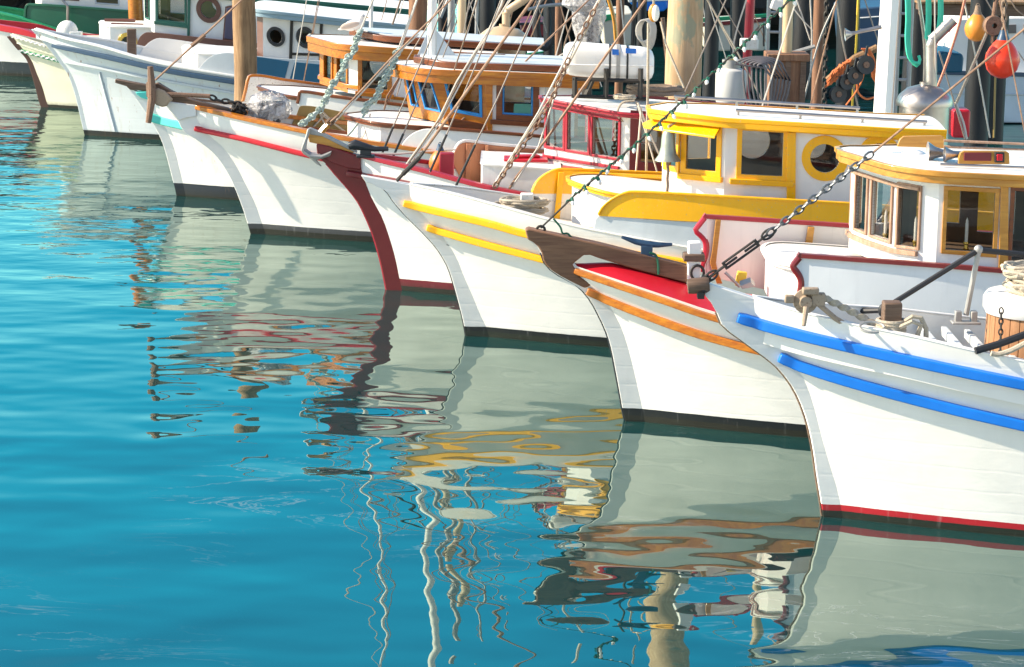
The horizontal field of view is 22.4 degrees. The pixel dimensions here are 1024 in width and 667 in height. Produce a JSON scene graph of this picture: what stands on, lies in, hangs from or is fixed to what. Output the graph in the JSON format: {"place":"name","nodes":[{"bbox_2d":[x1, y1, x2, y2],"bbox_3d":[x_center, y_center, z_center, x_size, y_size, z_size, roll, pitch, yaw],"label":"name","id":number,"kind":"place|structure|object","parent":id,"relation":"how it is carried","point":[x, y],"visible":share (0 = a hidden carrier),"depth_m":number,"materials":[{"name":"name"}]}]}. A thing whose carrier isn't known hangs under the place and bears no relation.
{"place":"outdoors","nodes":[
{"label":"outdoors","id":0,"kind":"place"},
{"bbox_2d":[457,0,465,32],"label":"wooden post","id":1,"kind":"object","parent":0,"point":[461,15],"depth_m":36.77,"materials":[{"name":"wood"}]},
{"bbox_2d":[0,4,1023,666],"bbox_3d":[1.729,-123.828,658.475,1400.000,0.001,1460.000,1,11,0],"label":"harbour water","id":2,"kind":"structure","parent":0,"point":[228,438],"depth_m":20.10,"materials":[{"name":"liquid"}]},
{"bbox_2d":[0,20,96,76],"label":"fishing boat","id":3,"kind":"object","parent":2,"relation":"on","point":[13,61],"visible":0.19,"depth_m":52.09,"materials":[{"name":"paint"}]},
{"bbox_2d":[0,0,215,34],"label":"fishing boat","id":4,"kind":"object","parent":2,"relation":"on","point":[85,16],"visible":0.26,"depth_m":54.62,"materials":[{"name":"paint"}]},
{"bbox_2d":[128,0,142,20],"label":"wooden piling","id":5,"kind":"object","parent":2,"relation":"in","point":[135,9],"visible":0.21,"depth_m":50.13,"materials":[{"name":"brown wood"}]},
{"bbox_2d":[7,0,427,108],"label":"fishing boat","id":6,"kind":"object","parent":2,"relation":"on","point":[192,23],"visible":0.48,"depth_m":45.81,"materials":[{"name":"paint"}]},
{"bbox_2d":[532,0,554,50],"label":"tyre fender","id":7,"kind":"object","parent":6,"relation":"hanging from","point":[549,44],"visible":0.67,"depth_m":45.16,"materials":[{"name":"black rubber"}]},
{"bbox_2d":[232,0,256,101],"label":"wooden piling","id":8,"kind":"object","parent":2,"relation":"in","point":[244,36],"visible":0.48,"depth_m":39.56,"materials":[{"name":"brown wood"}]},
{"bbox_2d":[31,0,581,139],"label":"fishing boat","id":9,"kind":"object","parent":2,"relation":"on","point":[95,68],"visible":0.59,"depth_m":41.78,"materials":[{"name":"paint"}]},
{"bbox_2d":[381,0,601,86],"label":"mast","id":10,"kind":"object","parent":9,"relation":"on","point":[476,16],"visible":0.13,"depth_m":41.74,"materials":[{"name":"metal"}]},
{"bbox_2d":[522,0,765,83],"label":"mast","id":11,"kind":"object","parent":9,"relation":"on","point":[633,22],"depth_m":41.81,"materials":[{"name":"wood"}]},
{"bbox_2d":[115,27,656,199],"bbox_3d":[-0.432,-2.790,35.615,10.053,2.808,2.300,1,11,0],"label":"fishing boat","id":12,"kind":"object","parent":2,"relation":"on","point":[197,168],"visible":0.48,"depth_m":35.29,"materials":[{"name":"paint"}]},
{"bbox_2d":[338,14,367,35],"bbox_3d":[-2.149,-4.174,34.992,0.419,0.327,0.164,1,11,0],"label":"seagull","id":13,"kind":"object","parent":12,"relation":"on","point":[353,25],"visible":0.93,"depth_m":34.93,"materials":[{"name":"beige paint"}]},
{"bbox_2d":[481,0,529,101],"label":"exhaust stack","id":14,"kind":"object","parent":12,"relation":"on","point":[514,93],"visible":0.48,"depth_m":36.15,"materials":[{"name":"beige metal"}]},
{"bbox_2d":[562,0,607,115],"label":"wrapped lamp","id":15,"kind":"object","parent":12,"relation":"on","point":[581,15],"visible":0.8,"depth_m":34.23,"materials":[{"name":"grey plastic"}]},
{"bbox_2d":[743,0,754,103],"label":"signal mast","id":16,"kind":"object","parent":12,"relation":"on","point":[749,19],"depth_m":34.30,"materials":[{"name":"metal"}]},
{"bbox_2d":[740,38,758,49],"bbox_3d":[3.140,-3.835,34.192,0.240,0.150,0.140,1,11,0],"label":"mast bracket","id":17,"kind":"object","parent":16,"relation":"attached to","point":[752,44],"visible":0.79,"depth_m":34.13,"materials":[{"name":"metal"}]},
{"bbox_2d":[811,0,824,108],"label":"wooden pole","id":18,"kind":"object","parent":12,"relation":"on","point":[818,15],"visible":0.45,"depth_m":35.83,"materials":[{"name":"brown wood"}]},
{"bbox_2d":[821,0,829,108],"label":"hanging chain","id":19,"kind":"object","parent":12,"relation":"hanging from","point":[824,94],"visible":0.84,"depth_m":35.40,"materials":[{"name":"metal"}]},
{"bbox_2d":[293,0,479,80],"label":"mast","id":20,"kind":"object","parent":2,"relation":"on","point":[371,22],"depth_m":39.77,"materials":[{"name":"white paint"}]},
{"bbox_2d":[155,0,655,241],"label":"fishing boat","id":21,"kind":"object","parent":2,"relation":"on","point":[283,184],"visible":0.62,"depth_m":31.96,"materials":[{"name":"paint"}]},
{"bbox_2d":[146,66,209,122],"bbox_3d":[-4.150,-2.968,32.063,0.792,0.708,0.240,1,11,0],"label":"anchor","id":22,"kind":"object","parent":21,"relation":"attached to","point":[158,96],"visible":1,"depth_m":32.02,"materials":[{"name":"metal"}]},
{"bbox_2d":[209,94,248,109],"bbox_3d":[-3.530,-2.885,32.159,0.501,0.190,0.082,1,11,0],"label":"anchor chain","id":23,"kind":"object","parent":22,"relation":"attached to","point":[228,101],"visible":1,"depth_m":32.14,"materials":[{"name":"metal"}]},
{"bbox_2d":[231,103,246,114],"bbox_3d":[-3.404,-2.805,32.240,0.199,0.172,0.344,1,11,0],"label":"chain heap","id":24,"kind":"object","parent":21,"relation":"on","point":[237,108],"visible":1,"depth_m":32.11,"materials":[{"name":"metal"}]},
{"bbox_2d":[246,90,292,122],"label":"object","id":25,"kind":"object","parent":21,"relation":"on","point":[272,108],"visible":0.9,"depth_m":32.16,"materials":[{"name":"white plastic"}]},
{"bbox_2d":[298,29,363,126],"bbox_3d":[-2.242,-3.158,31.889,0.821,1.220,0.096,1,11,0],"label":"mooring rope","id":26,"kind":"object","parent":21,"relation":"hanging from","point":[356,38],"visible":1,"depth_m":31.87,"materials":[{"name":"fabric"}]},
{"bbox_2d":[360,47,402,114],"bbox_3d":[-1.607,-3.121,31.895,0.531,0.851,0.096,1,11,0],"label":"mooring rope","id":27,"kind":"object","parent":21,"relation":"attached to","point":[379,89],"visible":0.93,"depth_m":31.88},
{"bbox_2d":[635,18,656,49],"bbox_3d":[1.607,-3.580,30.975,0.189,0.398,0.276,5,12,21],"label":"line coil","id":28,"kind":"object","parent":21,"relation":"hanging from","point":[653,29],"visible":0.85,"depth_m":30.95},
{"bbox_2d":[707,0,764,103],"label":"rigging line","id":29,"kind":"object","parent":21,"relation":"attached to","point":[719,20],"visible":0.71,"depth_m":31.87,"materials":[{"name":"fabric"}]},
{"bbox_2d":[764,0,809,107],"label":"exhaust stack","id":30,"kind":"object","parent":21,"relation":"on","point":[794,62],"visible":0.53,"depth_m":32.27,"materials":[{"name":"brown wood"}]},
{"bbox_2d":[836,3,858,105],"bbox_3d":[4.278,-3.541,32.922,0.352,1.342,0.021,1,11,0],"label":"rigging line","id":31,"kind":"object","parent":21,"relation":"attached to","point":[844,47],"visible":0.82,"depth_m":32.88,"materials":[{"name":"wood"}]},
{"bbox_2d":[825,44,876,105],"bbox_3d":[4.334,-3.290,32.837,0.672,0.773,0.476,1,11,0],"label":"fishing net","id":32,"kind":"object","parent":31,"relation":"attached to","point":[863,61],"visible":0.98,"depth_m":32.68,"materials":[{"name":"orange fabric"}]},
{"bbox_2d":[893,0,913,112],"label":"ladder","id":33,"kind":"object","parent":21,"relation":"attached to","point":[907,79],"visible":0.24,"depth_m":32.91,"materials":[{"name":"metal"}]},
{"bbox_2d":[917,0,925,80],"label":"metal rod","id":34,"kind":"object","parent":21,"relation":"attached to","point":[921,20],"visible":0.62,"depth_m":30.85,"materials":[{"name":"metal"}]},
{"bbox_2d":[948,107,969,137],"bbox_3d":[5.727,-2.708,33.081,0.220,0.360,0.400,1,11,0],"label":"fish crate","id":35,"kind":"object","parent":21,"relation":"in","point":[954,130],"visible":0.79,"depth_m":32.90,"materials":[{"name":"red paint"}]},
{"bbox_2d":[965,3,990,137],"bbox_3d":[5.573,-3.179,30.951,0.416,1.669,0.017,1,11,0],"label":"rigging line","id":36,"kind":"object","parent":21,"relation":"attached to","point":[979,80],"visible":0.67,"depth_m":30.99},
{"bbox_2d":[408,0,427,30],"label":"wooden piling","id":37,"kind":"object","parent":2,"relation":"in","point":[418,20],"visible":0.12,"depth_m":37.51,"materials":[{"name":"brown wood"}]},
{"bbox_2d":[438,0,447,31],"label":"pier piling","id":38,"kind":"object","parent":2,"relation":"in","point":[441,22],"visible":0.23,"depth_m":52.68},
{"bbox_2d":[447,0,454,32],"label":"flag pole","id":39,"kind":"object","parent":2,"relation":"on","point":[451,4],"depth_m":39.76,"materials":[{"name":"metal"}]},
{"bbox_2d":[0,0,937,37],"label":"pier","id":40,"kind":"structure","parent":2,"relation":"in","point":[760,6],"depth_m":68.95,"materials":[{"name":"brown wood"}]},
{"bbox_2d":[479,0,495,33],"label":"pier piling","id":41,"kind":"object","parent":2,"relation":"in","point":[487,9],"visible":0.24,"depth_m":50.60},
{"bbox_2d":[519,15,542,36],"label":"moored boat","id":42,"kind":"object","parent":2,"relation":"on","point":[523,19],"visible":0.3,"depth_m":51.80,"materials":[{"name":"pink paint"}]},
{"bbox_2d":[545,0,554,55],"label":"pier piling","id":43,"kind":"object","parent":2,"relation":"in","point":[547,26],"visible":0.16,"depth_m":45.75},
{"bbox_2d":[555,0,561,55],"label":"pier piling","id":44,"kind":"object","parent":2,"relation":"in","point":[558,18],"visible":0.25,"depth_m":44.76,"materials":[{"name":"brown wood"}]},
{"bbox_2d":[316,0,825,294],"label":"fishing boat","id":45,"kind":"object","parent":2,"relation":"on","point":[410,258],"visible":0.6,"depth_m":28.33,"materials":[{"name":"paint"}]},
{"bbox_2d":[301,127,356,165],"bbox_3d":[-2.013,-2.050,28.405,0.610,0.414,0.260,1,11,0],"label":"anchor","id":46,"kind":"object","parent":45,"relation":"attached to","point":[313,135],"visible":1,"depth_m":28.40,"materials":[{"name":"grey metal"}]},
{"bbox_2d":[429,142,444,170],"bbox_3d":[-0.804,-1.952,28.798,0.248,0.371,0.248,1,11,0],"label":"buoy","id":47,"kind":"object","parent":45,"relation":"on","point":[436,165],"visible":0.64,"depth_m":28.73,"materials":[{"name":"orange plastic"}]},
{"bbox_2d":[504,155,548,163],"bbox_3d":[0.155,-1.884,28.299,0.489,0.091,0.360,1,11,0],"label":"deck box","id":48,"kind":"object","parent":45,"relation":"on","point":[542,160],"visible":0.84,"depth_m":28.13,"materials":[{"name":"red paint"}]},
{"bbox_2d":[571,68,645,100],"bbox_3d":[1.080,-2.734,28.334,0.861,0.394,0.456,1,11,0],"label":"raft cradle","id":49,"kind":"object","parent":45,"relation":"on","point":[606,79],"visible":0.78,"depth_m":28.13,"materials":[{"name":"metal"}]},
{"bbox_2d":[563,42,653,80],"bbox_3d":[1.057,-2.983,28.285,1.000,0.414,0.396,1,11,0],"label":"liferaft canister","id":50,"kind":"object","parent":49,"relation":"on","point":[624,61],"visible":0.87,"depth_m":28.11,"materials":[{"name":"white paint"}]},
{"bbox_2d":[613,93,638,121],"bbox_3d":[1.222,-2.432,27.790,0.272,0.275,0.443,1,11,0],"label":"rope coil","id":51,"kind":"object","parent":45,"relation":"hanging from","point":[620,96],"visible":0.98,"depth_m":27.74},
{"bbox_2d":[626,84,684,96],"bbox_3d":[1.583,-2.679,28.444,0.654,0.118,0.469,1,11,0],"label":"net pile","id":52,"kind":"object","parent":45,"relation":"on","point":[662,90],"visible":0.83,"depth_m":28.30,"materials":[{"name":"fabric"}]},
{"bbox_2d":[681,0,1023,129],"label":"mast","id":53,"kind":"object","parent":45,"relation":"on","point":[884,94],"depth_m":28.50,"materials":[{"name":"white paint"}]},
{"bbox_2d":[844,25,881,40],"bbox_3d":[3.837,-3.284,28.218,0.408,0.185,0.150,1,11,0],"label":"loudhailer","id":54,"kind":"object","parent":53,"relation":"attached to","point":[848,34],"visible":1,"depth_m":28.20,"materials":[{"name":"metal"}]},
{"bbox_2d":[1001,0,1007,30],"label":"buoy chain","id":55,"kind":"object","parent":53,"relation":"hanging from","point":[1004,8],"visible":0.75,"depth_m":29.32,"materials":[{"name":"metal"}]},
{"bbox_2d":[985,28,1019,78],"bbox_3d":[5.592,-3.202,29.418,0.398,0.594,0.397,1,11,0],"label":"pear buoy","id":56,"kind":"object","parent":55,"relation":"hanging from","point":[998,64],"visible":0.85,"depth_m":29.31,"materials":[{"name":"red plastic"}]},
{"bbox_2d":[598,5,631,44],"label":"moored boat","id":57,"kind":"object","parent":2,"relation":"on","point":[607,36],"visible":0.41,"depth_m":49.32,"materials":[{"name":"beige paint"}]},
{"bbox_2d":[614,0,623,93],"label":"pier piling","id":58,"kind":"object","parent":2,"relation":"in","point":[618,87],"visible":0.24,"depth_m":48.73,"materials":[{"name":"brown wood"}]},
{"bbox_2d":[636,0,646,84],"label":"pier piling","id":59,"kind":"object","parent":2,"relation":"in","point":[642,13],"visible":0.24,"depth_m":47.71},
{"bbox_2d":[628,0,667,10],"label":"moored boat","id":60,"kind":"object","parent":2,"relation":"on","point":[662,5],"visible":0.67,"depth_m":55.67,"materials":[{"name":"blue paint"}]},
{"bbox_2d":[361,0,994,346],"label":"fishing boat","id":61,"kind":"object","parent":2,"relation":"on","point":[507,283],"visible":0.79,"depth_m":25.59,"materials":[{"name":"paint"}]},
{"bbox_2d":[494,195,550,214],"bbox_3d":[0.088,-1.273,25.813,0.598,0.181,0.442,1,11,0],"label":"rope coil","id":62,"kind":"object","parent":61,"relation":"on","point":[537,204],"visible":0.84,"depth_m":25.66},
{"bbox_2d":[648,0,659,21],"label":"pulley block","id":63,"kind":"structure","parent":61,"relation":"hanging from","point":[653,12],"depth_m":26.46,"materials":[{"name":"white wood"}]},
{"bbox_2d":[665,0,703,100],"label":"wooden piling","id":64,"kind":"object","parent":2,"relation":"in","point":[684,38],"visible":0.26,"depth_m":32.91,"materials":[{"name":"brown wood"}]},
{"bbox_2d":[702,0,719,101],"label":"pier piling","id":65,"kind":"object","parent":2,"relation":"in","point":[711,52],"visible":0.34,"depth_m":40.81,"materials":[{"name":"wood"}]},
{"bbox_2d":[702,14,765,50],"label":"moored boat","id":66,"kind":"object","parent":2,"relation":"on","point":[725,20],"visible":0.14,"depth_m":49.81,"materials":[{"name":"beige paint"}]},
{"bbox_2d":[730,0,745,67],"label":"pier piling","id":67,"kind":"object","parent":2,"relation":"in","point":[736,7],"visible":0.23,"depth_m":46.65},
{"bbox_2d":[765,0,782,89],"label":"ladder","id":68,"kind":"object","parent":2,"relation":"on","point":[768,31],"visible":0.18,"depth_m":36.83,"materials":[{"name":"metal"}]},
{"bbox_2d":[525,0,1023,437],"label":"fishing boat","id":69,"kind":"object","parent":2,"relation":"on","point":[680,356],"visible":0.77,"depth_m":22.09,"materials":[{"name":"paint"}]},
{"bbox_2d":[553,0,796,236],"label":"light string","id":70,"kind":"object","parent":69,"relation":"on","point":[693,94],"visible":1,"depth_m":22.02,"materials":[{"name":"green paint"}]},
{"bbox_2d":[724,270,746,286],"bbox_3d":[1.947,-0.469,22.302,0.130,0.158,0.269,8,13,32],"label":"deck brush","id":71,"kind":"object","parent":69,"relation":"on","point":[741,275],"visible":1,"depth_m":22.34,"materials":[{"name":"yellow plastic"}]},
{"bbox_2d":[740,277,754,288],"bbox_3d":[2.030,-0.435,22.274,0.129,0.089,0.080,1,11,0],"label":"dustpan","id":72,"kind":"object","parent":69,"relation":"on","point":[747,282],"visible":1,"depth_m":22.24,"materials":[{"name":"metal"}]},
{"bbox_2d":[962,218,970,250],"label":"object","id":73,"kind":"object","parent":69,"relation":"on","point":[965,242],"depth_m":21.50,"materials":[{"name":"metal"}]},
{"bbox_2d":[792,0,813,98],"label":"pier piling","id":74,"kind":"object","parent":2,"relation":"in","point":[800,38],"visible":0.32,"depth_m":49.62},
{"bbox_2d":[835,0,859,110],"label":"pier piling","id":75,"kind":"object","parent":2,"relation":"in","point":[847,11],"visible":0.32,"depth_m":43.67,"materials":[{"name":"wood"}]},
{"bbox_2d":[687,28,1023,536],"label":"fishing boat","id":76,"kind":"object","parent":2,"relation":"on","point":[908,427],"visible":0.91,"depth_m":19.04,"materials":[{"name":"paint"}]},
{"bbox_2d":[784,287,843,325],"bbox_3d":[2.249,-0.174,18.831,0.524,0.327,0.195,1,11,0],"label":"winch","id":77,"kind":"object","parent":76,"relation":"attached to","point":[805,301],"visible":1,"depth_m":18.81,"materials":[{"name":"brown metal"}]},
{"bbox_2d":[859,320,885,333],"bbox_3d":[2.612,-0.046,18.721,0.199,0.080,0.118,1,11,0],"label":"wire loop","id":78,"kind":"object","parent":76,"relation":"on","point":[867,331],"visible":1,"depth_m":18.72,"materials":[{"name":"metal"}]},
{"bbox_2d":[881,300,901,320],"bbox_3d":[2.769,-0.067,18.859,0.135,0.340,0.135,1,11,0],"label":"mooring bitt","id":79,"kind":"object","parent":76,"relation":"on","point":[891,310],"visible":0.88,"depth_m":18.78,"materials":[{"name":"brown wood"}]},
{"bbox_2d":[825,295,875,325],"bbox_3d":[2.527,-0.143,18.875,0.523,0.275,0.062,1,11,0],"label":"mooring rope","id":80,"kind":"object","parent":79,"relation":"attached to","point":[839,305],"visible":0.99,"depth_m":18.85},
{"bbox_2d":[875,314,928,337],"bbox_3d":[2.841,-0.013,18.826,0.398,0.284,0.230,7,13,30],"label":"rope hitch","id":81,"kind":"object","parent":76,"relation":"attached to","point":[902,325],"visible":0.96,"depth_m":18.75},
{"bbox_2d":[860,245,1023,324],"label":"guard rail","id":82,"kind":"object","parent":76,"relation":"attached to","point":[977,251],"visible":0.83,"depth_m":19.57,"materials":[{"name":"metal"}]},
{"bbox_2d":[974,331,1023,353],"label":"fuel hose","id":83,"kind":"object","parent":76,"relation":"on","point":[998,343],"visible":1,"depth_m":18.50,"materials":[{"name":"black rubber"}]},
{"bbox_2d":[983,285,1023,358],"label":"wooden tub","id":84,"kind":"object","parent":76,"relation":"on","point":[1003,308],"visible":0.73,"depth_m":18.98,"materials":[{"name":"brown wood"}]},
{"bbox_2d":[1000,260,1023,295],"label":"rope pile","id":85,"kind":"object","parent":84,"relation":"on","point":[1013,273],"visible":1,"depth_m":19.04,"materials":[{"name":"fabric"}]},
{"bbox_2d":[990,341,1023,356],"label":"fender rope","id":86,"kind":"object","parent":76,"relation":"on","point":[1008,350],"visible":1,"depth_m":18.43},
{"bbox_2d":[834,0,879,50],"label":"moored boat","id":87,"kind":"object","parent":2,"relation":"on","point":[869,39],"visible":0.13,"depth_m":52.79,"materials":[{"name":"blue paint"}]},
{"bbox_2d":[901,2,915,91],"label":"pier piling","id":88,"kind":"object","parent":2,"relation":"in","point":[904,75],"visible":0.09,"depth_m":45.87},
{"bbox_2d":[937,45,963,71],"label":"moored boat","id":89,"kind":"object","parent":2,"relation":"on","point":[955,62],"visible":0.47,"depth_m":43.92,"materials":[{"name":"teal paint"}]},
{"bbox_2d":[911,0,1023,141],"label":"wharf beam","id":90,"kind":"structure","parent":2,"relation":"in","point":[952,7],"depth_m":42.93,"materials":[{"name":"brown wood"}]},
{"bbox_2d":[963,0,992,146],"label":"pier piling","id":91,"kind":"object","parent":2,"relation":"in","point":[973,104],"visible":0.38,"depth_m":37.85,"materials":[{"name":"wood"}]},
{"bbox_2d":[937,15,1023,122],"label":"moored boat","id":92,"kind":"object","parent":2,"relation":"on","point":[1012,114],"visible":0.19,"depth_m":46.10,"materials":[{"name":"white paint"}]},
{"bbox_2d":[442,0,725,91],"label":"mast","id":93,"kind":"object","parent":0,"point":[622,24],"depth_m":39.87,"materials":[{"name":"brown wood"}]},
{"bbox_2d":[527,2,576,10],"bbox_3d":[0.617,-5.035,39.772,0.767,0.146,0.060,1,11,0],"label":"metal rod","id":94,"kind":"object","parent":93,"relation":"attached to","point":[545,6],"visible":0.66,"depth_m":39.75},
{"bbox_2d":[607,0,617,40],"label":"wooden strut","id":95,"kind":"object","parent":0,"point":[613,16],"visible":0.92,"depth_m":37.80,"materials":[{"name":"yellow wood"}]},
{"bbox_2d":[715,58,746,103],"bbox_3d":[2.665,-2.639,31.575,0.378,1.450,0.378,1,11,0],"label":"gas cylinder","id":96,"kind":"object","parent":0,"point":[728,82],"visible":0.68,"depth_m":31.34,"materials":[{"name":"metal"}]},
{"bbox_2d":[735,56,790,106],"bbox_3d":[3.032,-2.916,31.137,0.687,0.839,0.280,1,11,0],"label":"crab trap","id":97,"kind":"object","parent":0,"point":[760,60],"visible":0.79,"depth_m":31.12,"materials":[{"name":"metal"}]},
{"bbox_2d":[805,4,834,96],"bbox_3d":[4.048,-3.720,33.907,0.403,1.291,0.021,1,11,0],"label":"metal rod","id":98,"kind":"object","parent":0,"point":[817,49],"visible":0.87,"depth_m":33.90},
{"bbox_2d":[851,0,858,105],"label":"rigging line","id":99,"kind":"object","parent":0,"point":[856,37],"visible":0.56,"depth_m":33.86,"materials":[{"name":"yellow fabric"}]},
{"bbox_2d":[905,0,920,66],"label":"green line","id":100,"kind":"object","parent":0,"point":[908,32],"visible":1,"depth_m":30.52,"materials":[{"name":"fabric"}]},
{"bbox_2d":[896,16,956,144],"bbox_3d":[4.707,-2.550,29.447,0.656,2.151,0.644,1,11,0],"label":"exhaust stack","id":101,"kind":"object","parent":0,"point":[919,97],"visible":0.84,"depth_m":29.23,"materials":[{"name":"metal"}]},
{"bbox_2d":[924,0,931,39],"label":"green line","id":102,"kind":"object","parent":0,"point":[928,18],"visible":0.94,"depth_m":30.47,"materials":[{"name":"fabric"}]},
{"bbox_2d":[937,0,943,26],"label":"green line","id":103,"kind":"object","parent":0,"point":[940,11],"visible":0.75,"depth_m":30.44,"materials":[{"name":"fabric"}]},
{"bbox_2d":[937,0,965,86],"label":"rigging line","id":104,"kind":"object","parent":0,"point":[952,45],"visible":0.94,"depth_m":29.89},
{"bbox_2d":[938,51,964,138],"bbox_3d":[5.201,-2.816,30.514,0.378,1.046,0.017,1,11,0],"label":"rigging line","id":105,"kind":"object","parent":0,"point":[952,95],"visible":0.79,"depth_m":30.51,"materials":[{"name":"metal"}]},
{"bbox_2d":[964,3,984,41],"bbox_3d":[5.468,-3.658,30.348,0.288,0.452,0.288,1,11,0],"label":"pear buoy","id":106,"kind":"object","parent":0,"point":[974,30],"visible":0.89,"depth_m":30.27,"materials":[{"name":"orange plastic"}]},
{"bbox_2d":[982,0,1002,53],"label":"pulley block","id":107,"kind":"object","parent":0,"point":[989,22],"visible":0.78,"depth_m":29.81,"materials":[{"name":"wood"}]},
{"bbox_2d":[954,33,987,103],"bbox_3d":[5.337,-3.097,29.949,0.373,0.881,0.035,1,11,0],"label":"rigging line","id":108,"kind":"object","parent":107,"relation":"hanging from","point":[971,67],"visible":0.92,"depth_m":29.93,"materials":[{"name":"fabric"}]},
{"bbox_2d":[993,37,996,137],"bbox_3d":[5.616,-2.858,29.995,0.046,1.170,0.021,1,11,0],"label":"rigging line","id":109,"kind":"object","parent":107,"relation":"hanging from","point":[994,108],"visible":0.68,"depth_m":30.03,"materials":[{"name":"green paint"}]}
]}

